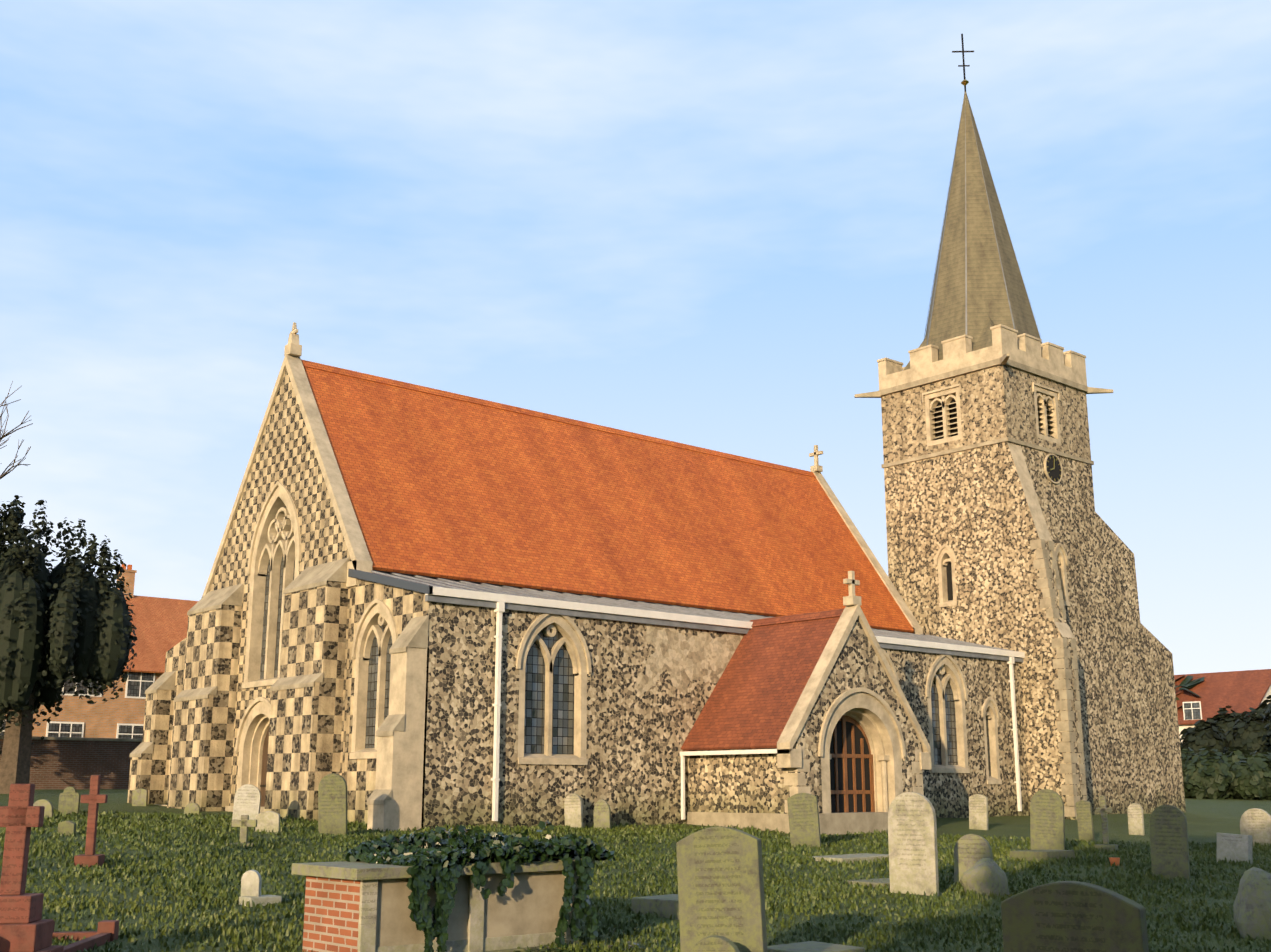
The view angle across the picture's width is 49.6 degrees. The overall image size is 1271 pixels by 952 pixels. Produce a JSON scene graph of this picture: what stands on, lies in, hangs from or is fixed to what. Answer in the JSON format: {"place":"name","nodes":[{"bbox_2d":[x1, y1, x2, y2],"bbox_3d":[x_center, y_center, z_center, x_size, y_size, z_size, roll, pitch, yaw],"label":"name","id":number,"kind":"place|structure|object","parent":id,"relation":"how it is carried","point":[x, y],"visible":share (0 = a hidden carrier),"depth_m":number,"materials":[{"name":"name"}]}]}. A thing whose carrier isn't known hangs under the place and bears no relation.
{"place":"outdoors","nodes":[
{"label":"outdoors","id":0,"kind":"place"},
{"bbox_2d":[132,788,147,805],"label":"head","id":1,"kind":"object","parent":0,"point":[139,796],"visible":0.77,"depth_m":37.68},
{"bbox_2d":[0,789,1270,951],"bbox_3d":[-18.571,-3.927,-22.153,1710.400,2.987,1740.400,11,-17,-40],"label":"ground","id":2,"kind":"structure","parent":0,"point":[1208,820],"depth_m":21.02,"materials":[{"name":"green plant"}]},
{"bbox_2d":[0,381,32,478],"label":"bare trees","id":3,"kind":"object","parent":2,"relation":"on","point":[3,474],"visible":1,"depth_m":46.28,"materials":[{"name":"brown plant"}]},
{"bbox_2d":[0,784,63,951],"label":"cross","id":4,"kind":"object","parent":2,"relation":"on","point":[25,926],"visible":1,"depth_m":11.35,"materials":[{"name":"red stone"}]},
{"bbox_2d":[33,799,53,818],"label":"head","id":5,"kind":"object","parent":2,"relation":"on","point":[48,806],"visible":0.52,"depth_m":29.67},
{"bbox_2d":[58,821,76,835],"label":"head","id":6,"kind":"object","parent":2,"relation":"on","point":[65,827],"visible":0.77,"depth_m":24.57},
{"bbox_2d":[0,495,137,793],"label":"yew","id":7,"kind":"object","parent":2,"relation":"on","point":[61,620],"visible":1,"depth_m":44.27,"materials":[{"name":"green plant"}]},
{"bbox_2d":[58,787,79,813],"bbox_3d":[-13.077,7.524,31.749,0.452,0.687,0.100,0,-14,-4],"label":"head","id":8,"kind":"object","parent":2,"relation":"on","point":[69,799],"visible":0.73,"depth_m":31.70},
{"bbox_2d":[0,736,141,789],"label":"boundary wall","id":9,"kind":"structure","parent":2,"relation":"on","point":[76,763],"depth_m":50.31,"materials":[{"name":"brick"}]},
{"bbox_2d":[52,920,118,951],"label":"kerb","id":10,"kind":"structure","parent":2,"relation":"on","point":[108,930],"depth_m":13.03,"materials":[{"name":"red stone"}]},
{"bbox_2d":[74,775,107,866],"bbox_3d":[-7.759,4.933,19.638,0.360,1.290,0.272,0,-11,-2],"label":"cross","id":11,"kind":"object","parent":2,"relation":"on","point":[93,798],"visible":0.88,"depth_m":19.60,"materials":[{"name":"red stone"}]},
{"bbox_2d":[0,564,197,738],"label":"house","id":12,"kind":"structure","parent":2,"relation":"on","point":[160,625],"depth_m":65.02,"materials":[{"name":"brick"}]},
{"bbox_2d":[127,637,186,803],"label":"buttress","id":13,"kind":"structure","parent":2,"relation":"on","point":[150,756],"depth_m":39.23,"materials":[{"name":"stone"}]},
{"bbox_2d":[184,803,200,815],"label":"head","id":14,"kind":"object","parent":2,"relation":"on","point":[193,808],"visible":0.77,"depth_m":32.59},
{"bbox_2d":[229,815,256,845],"bbox_3d":[-6.706,6.084,23.547,0.420,0.541,0.320,0,-13,-2],"label":"cross","id":15,"kind":"object","parent":2,"relation":"on","point":[244,823],"visible":0.71,"depth_m":23.53,"materials":[{"name":"beige stone"}]},
{"bbox_2d":[232,784,260,819],"bbox_3d":[-8.377,7.095,29.651,0.561,0.877,0.100,2,-15,0],"label":"head","id":16,"kind":"object","parent":2,"relation":"on","point":[247,799],"visible":0.69,"depth_m":29.62},
{"bbox_2d":[154,557,349,820],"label":"buttresses","id":17,"kind":"structure","parent":2,"relation":"on","point":[305,726],"depth_m":32.75,"materials":[{"name":"stone"}]},
{"bbox_2d":[239,895,281,906],"bbox_3d":[-4.352,4.944,15.942,0.250,0.140,0.420,-11,-18,42],"label":"ledger","id":18,"kind":"object","parent":2,"relation":"on","point":[271,899],"visible":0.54,"depth_m":15.85,"materials":[{"name":"stone"}]},
{"bbox_2d":[241,870,261,896],"bbox_3d":[-4.457,4.797,15.938,0.225,0.445,0.080,-2,-11,9],"label":"head","id":19,"kind":"object","parent":18,"relation":"on","point":[251,881],"visible":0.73,"depth_m":15.91},
{"bbox_2d":[255,811,279,832],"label":"head","id":20,"kind":"object","parent":2,"relation":"on","point":[268,820],"visible":0.81,"depth_m":26.50},
{"bbox_2d":[209,369,351,805],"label":"gable wall","id":21,"kind":"structure","parent":2,"relation":"on","point":[286,457],"depth_m":35.64,"materials":[{"name":"stone"}]},
{"bbox_2d":[284,322,822,471],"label":"finials","id":22,"kind":"object","parent":21,"relation":"on","point":[293,347],"visible":0.96,"depth_m":36.72,"materials":[{"name":"stone"}]},
{"bbox_2d":[201,354,922,634],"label":"church roof","id":23,"kind":"structure","parent":21,"relation":"on","point":[424,481],"depth_m":39.14,"materials":[{"name":"orange tile"}]},
{"bbox_2d":[318,773,346,835],"bbox_3d":[-5.844,6.359,26.544,0.556,1.208,0.100,-3,-8,7],"label":"headstone","id":24,"kind":"object","parent":2,"relation":"on","point":[332,803],"visible":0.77,"depth_m":26.50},
{"bbox_2d":[367,615,428,831],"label":"aisle buttresses","id":25,"kind":"structure","parent":2,"relation":"on","point":[394,800],"depth_m":28.72,"materials":[{"name":"beige stone"}]},
{"bbox_2d":[291,858,584,951],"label":"chest tomb","id":26,"kind":"object","parent":2,"relation":"on","point":[358,906],"visible":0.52,"depth_m":12.68,"materials":[{"name":"brick"}]},
{"bbox_2d":[345,820,643,951],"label":"ivy","id":27,"kind":"object","parent":26,"relation":"on","point":[439,857],"visible":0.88,"depth_m":13.08,"materials":[{"name":"green plant"}]},
{"bbox_2d":[564,793,582,827],"bbox_3d":[-1.393,7.545,30.920,0.427,0.789,0.100,-9,-15,24],"label":"head","id":28,"kind":"object","parent":2,"relation":"on","point":[573,809],"visible":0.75,"depth_m":30.87},
{"bbox_2d":[593,799,610,829],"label":"head","id":29,"kind":"object","parent":2,"relation":"on","point":[602,814],"visible":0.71,"depth_m":30.85},
{"bbox_2d":[235,382,1069,812],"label":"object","id":30,"kind":"object","parent":2,"relation":"on","point":[859,732],"visible":0.83,"depth_m":33.48,"materials":[{"name":"stone"}]},
{"bbox_2d":[877,755,889,811],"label":"column","id":31,"kind":"structure","parent":30,"relation":"attached to","point":[883,759],"depth_m":33.28,"materials":[{"name":"stone"}]},
{"bbox_2d":[631,894,678,919],"bbox_3d":[0.520,5.115,16.267,0.721,0.250,0.900,12,-18,-43],"label":"ledger","id":32,"kind":"object","parent":2,"relation":"on","point":[666,906],"visible":0.46,"depth_m":16.08,"materials":[{"name":"grey stone"}]},
{"bbox_2d":[344,573,1029,828],"bbox_3d":[2.839,6.689,37.456,22.240,6.430,3.300,11,-17,-40],"label":"aisle","id":33,"kind":"object","parent":2,"relation":"on","point":[650,688],"visible":0.4,"depth_m":32.19,"materials":[{"name":"stone"}]},
{"bbox_2d":[348,569,1024,820],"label":"aisle trim","id":34,"kind":"structure","parent":33,"relation":"attached to","point":[631,611],"depth_m":33.51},
{"bbox_2d":[691,935,739,951],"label":"head","id":35,"kind":"object","parent":2,"relation":"on","point":[715,943],"visible":1,"depth_m":11.27},
{"bbox_2d":[676,827,766,951],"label":"headstone","id":36,"kind":"object","parent":2,"relation":"on","point":[720,881],"visible":1,"depth_m":11.89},
{"bbox_2d":[787,793,820,847],"bbox_3d":[3.349,6.862,27.305,0.599,1.109,0.100,-8,-16,20],"label":"headstone","id":37,"kind":"object","parent":2,"relation":"on","point":[803,815],"visible":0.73,"depth_m":27.26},
{"bbox_2d":[688,618,922,813],"bbox_3d":[4.191,6.399,34.035,4.560,5.480,3.600,11,-17,-40],"label":"porch","id":38,"kind":"object","parent":2,"relation":"on","point":[746,783],"visible":0.38,"depth_m":32.65,"materials":[{"name":"stone"}]},
{"bbox_2d":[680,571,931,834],"bbox_3d":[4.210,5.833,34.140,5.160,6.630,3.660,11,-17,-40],"label":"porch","id":39,"kind":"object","parent":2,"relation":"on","point":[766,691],"depth_m":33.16,"materials":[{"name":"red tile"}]},
{"bbox_2d":[767,941,864,951],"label":"ledger","id":40,"kind":"object","parent":2,"relation":"on","point":[811,946],"visible":0.81,"depth_m":13.68,"materials":[{"name":"grey stone"}]},
{"bbox_2d":[810,853,888,863],"bbox_3d":[3.903,6.872,24.658,1.612,0.120,0.800,11,-17,-42],"label":"ledger","id":41,"kind":"object","parent":2,"relation":"on","point":[855,857],"visible":0.42,"depth_m":24.37,"materials":[{"name":"grey stone"}]},
{"bbox_2d":[844,878,889,887],"bbox_3d":[3.798,6.125,20.652,1.136,0.100,0.800,10,-17,-38],"label":"ledger","id":42,"kind":"object","parent":2,"relation":"on","point":[864,882],"visible":0.21,"depth_m":20.36,"materials":[{"name":"grey stone"}]},
{"bbox_2d":[888,792,938,895],"bbox_3d":[3.891,5.186,19.292,0.692,1.470,0.110,-8,-15,33],"label":"headstone","id":43,"kind":"object","parent":2,"relation":"on","point":[912,844],"visible":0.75,"depth_m":19.24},
{"bbox_2d":[954,834,992,884],"bbox_3d":[5.090,5.822,20.719,0.580,0.830,0.100,-8,-20,32],"label":"headstone","id":44,"kind":"object","parent":2,"relation":"on","point":[970,850],"visible":0.69,"depth_m":20.73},
{"bbox_2d":[969,794,987,829],"bbox_3d":[8.765,8.605,35.127,0.492,0.926,0.100,-10,-20,39],"label":"head","id":45,"kind":"object","parent":2,"relation":"on","point":[978,811],"visible":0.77,"depth_m":35.08},
{"bbox_2d":[960,858,1009,895],"bbox_3d":[4.999,5.709,19.576,0.877,0.519,0.450,11,-17,-40],"label":"rock","id":46,"kind":"object","parent":2,"relation":"on","point":[987,875],"visible":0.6,"depth_m":19.35,"materials":[{"name":"grey stone"}]},
{"bbox_2d":[1010,850,1074,861],"bbox_3d":[7.712,7.211,26.050,0.975,0.220,0.800,11,-18,-41],"label":"ledger","id":47,"kind":"object","parent":2,"relation":"on","point":[1028,855],"visible":0.54,"depth_m":25.77,"materials":[{"name":"grey stone"}]},
{"bbox_2d":[1030,789,1064,849],"bbox_3d":[8.135,6.871,27.153,0.652,1.343,0.100,-5,-14,31],"label":"headstone","id":48,"kind":"object","parent":2,"relation":"on","point":[1047,826],"visible":0.73,"depth_m":27.12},
{"bbox_2d":[1001,881,1148,951],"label":"head","id":49,"kind":"object","parent":2,"relation":"on","point":[1068,916],"visible":1,"depth_m":8.32},
{"bbox_2d":[1076,800,1094,841],"bbox_3d":[10.488,8.065,32.063,0.345,0.969,0.100,-13,-18,38],"label":"head","id":50,"kind":"object","parent":2,"relation":"on","point":[1084,820],"visible":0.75,"depth_m":32.02},
{"bbox_2d":[1007,442,1185,819],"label":"tower buttresses","id":51,"kind":"structure","parent":2,"relation":"on","point":[1145,729],"depth_m":45.25,"materials":[{"name":"beige stone"}]},
{"bbox_2d":[904,34,1041,369],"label":"spire","id":52,"kind":"structure","parent":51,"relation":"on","point":[979,290],"depth_m":49.55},
{"bbox_2d":[1094,796,1118,851],"bbox_3d":[9.930,7.364,29.090,0.420,1.169,0.336,-8,-15,30],"label":"cross","id":53,"kind":"object","parent":2,"relation":"on","point":[1103,810],"visible":0.88,"depth_m":29.04,"materials":[{"name":"beige stone"}]},
{"bbox_2d":[1109,857,1119,865],"bbox_3d":[8.724,7.035,25.018,0.200,0.170,0.190,11,-17,-40],"label":"flower pot","id":54,"kind":"object","parent":2,"relation":"on","point":[1114,859],"visible":0.68,"depth_m":24.95,"materials":[{"name":"orange ceramic"}]},
{"bbox_2d":[1127,803,1144,834],"bbox_3d":[12.739,8.761,35.002,0.383,0.839,0.100,-15,-24,43],"label":"head","id":55,"kind":"object","parent":2,"relation":"on","point":[1135,819],"visible":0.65,"depth_m":34.96},
{"bbox_2d":[1149,805,1190,881],"bbox_3d":[8.986,6.183,23.138,0.600,1.269,0.100,-8,-18,35],"label":"headstone","id":56,"kind":"object","parent":2,"relation":"on","point":[1169,843],"visible":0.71,"depth_m":23.09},
{"bbox_2d":[1175,675,1203,708],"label":"trees","id":57,"kind":"object","parent":2,"relation":"on","point":[1186,682],"depth_m":103.63,"materials":[{"name":"green plant"}]},
{"bbox_2d":[1174,669,1270,741],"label":"house","id":58,"kind":"structure","parent":2,"relation":"on","point":[1241,692],"depth_m":100.25,"materials":[{"name":"ceramic"}]},
{"bbox_2d":[1179,695,1270,799],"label":"hedges","id":59,"kind":"object","parent":2,"relation":"on","point":[1224,755],"visible":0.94,"depth_m":72.02,"materials":[{"name":"green plant"}]},
{"bbox_2d":[1217,833,1252,863],"bbox_3d":[11.748,7.335,26.966,0.180,0.603,0.648,16,-17,-36],"label":"head","id":60,"kind":"object","parent":2,"relation":"on","point":[1234,847],"visible":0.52,"depth_m":26.89},
{"bbox_2d":[1233,867,1270,940],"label":"headstone","id":61,"kind":"object","parent":2,"relation":"on","point":[1252,909],"visible":0.85,"depth_m":15.86,"materials":[{"name":"grey stone"}]},
{"bbox_2d":[1240,808,1270,845],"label":"head","id":62,"kind":"object","parent":2,"relation":"on","point":[1255,823],"visible":0.81,"depth_m":31.89},
{"bbox_2d":[0,0,1270,674],"label":"sky","id":63,"kind":"structure","parent":0,"point":[707,224],"materials":[{"name":"blue"}]},
{"bbox_2d":[884,441,1117,814],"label":"tower","id":64,"kind":"structure","parent":0,"point":[959,503],"depth_m":46.55,"materials":[{"name":"stone"}]},
{"bbox_2d":[881,365,1090,463],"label":"belfry","id":65,"kind":"object","parent":64,"relation":"on","point":[997,402],"visible":0.57,"depth_m":47.32,"materials":[{"name":"stone"}]},
{"bbox_2d":[854,324,1112,483],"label":"tower trim","id":66,"kind":"structure","parent":65,"relation":"attached to","point":[1024,352],"depth_m":47.77,"materials":[{"name":"beige stone"}]}
]}

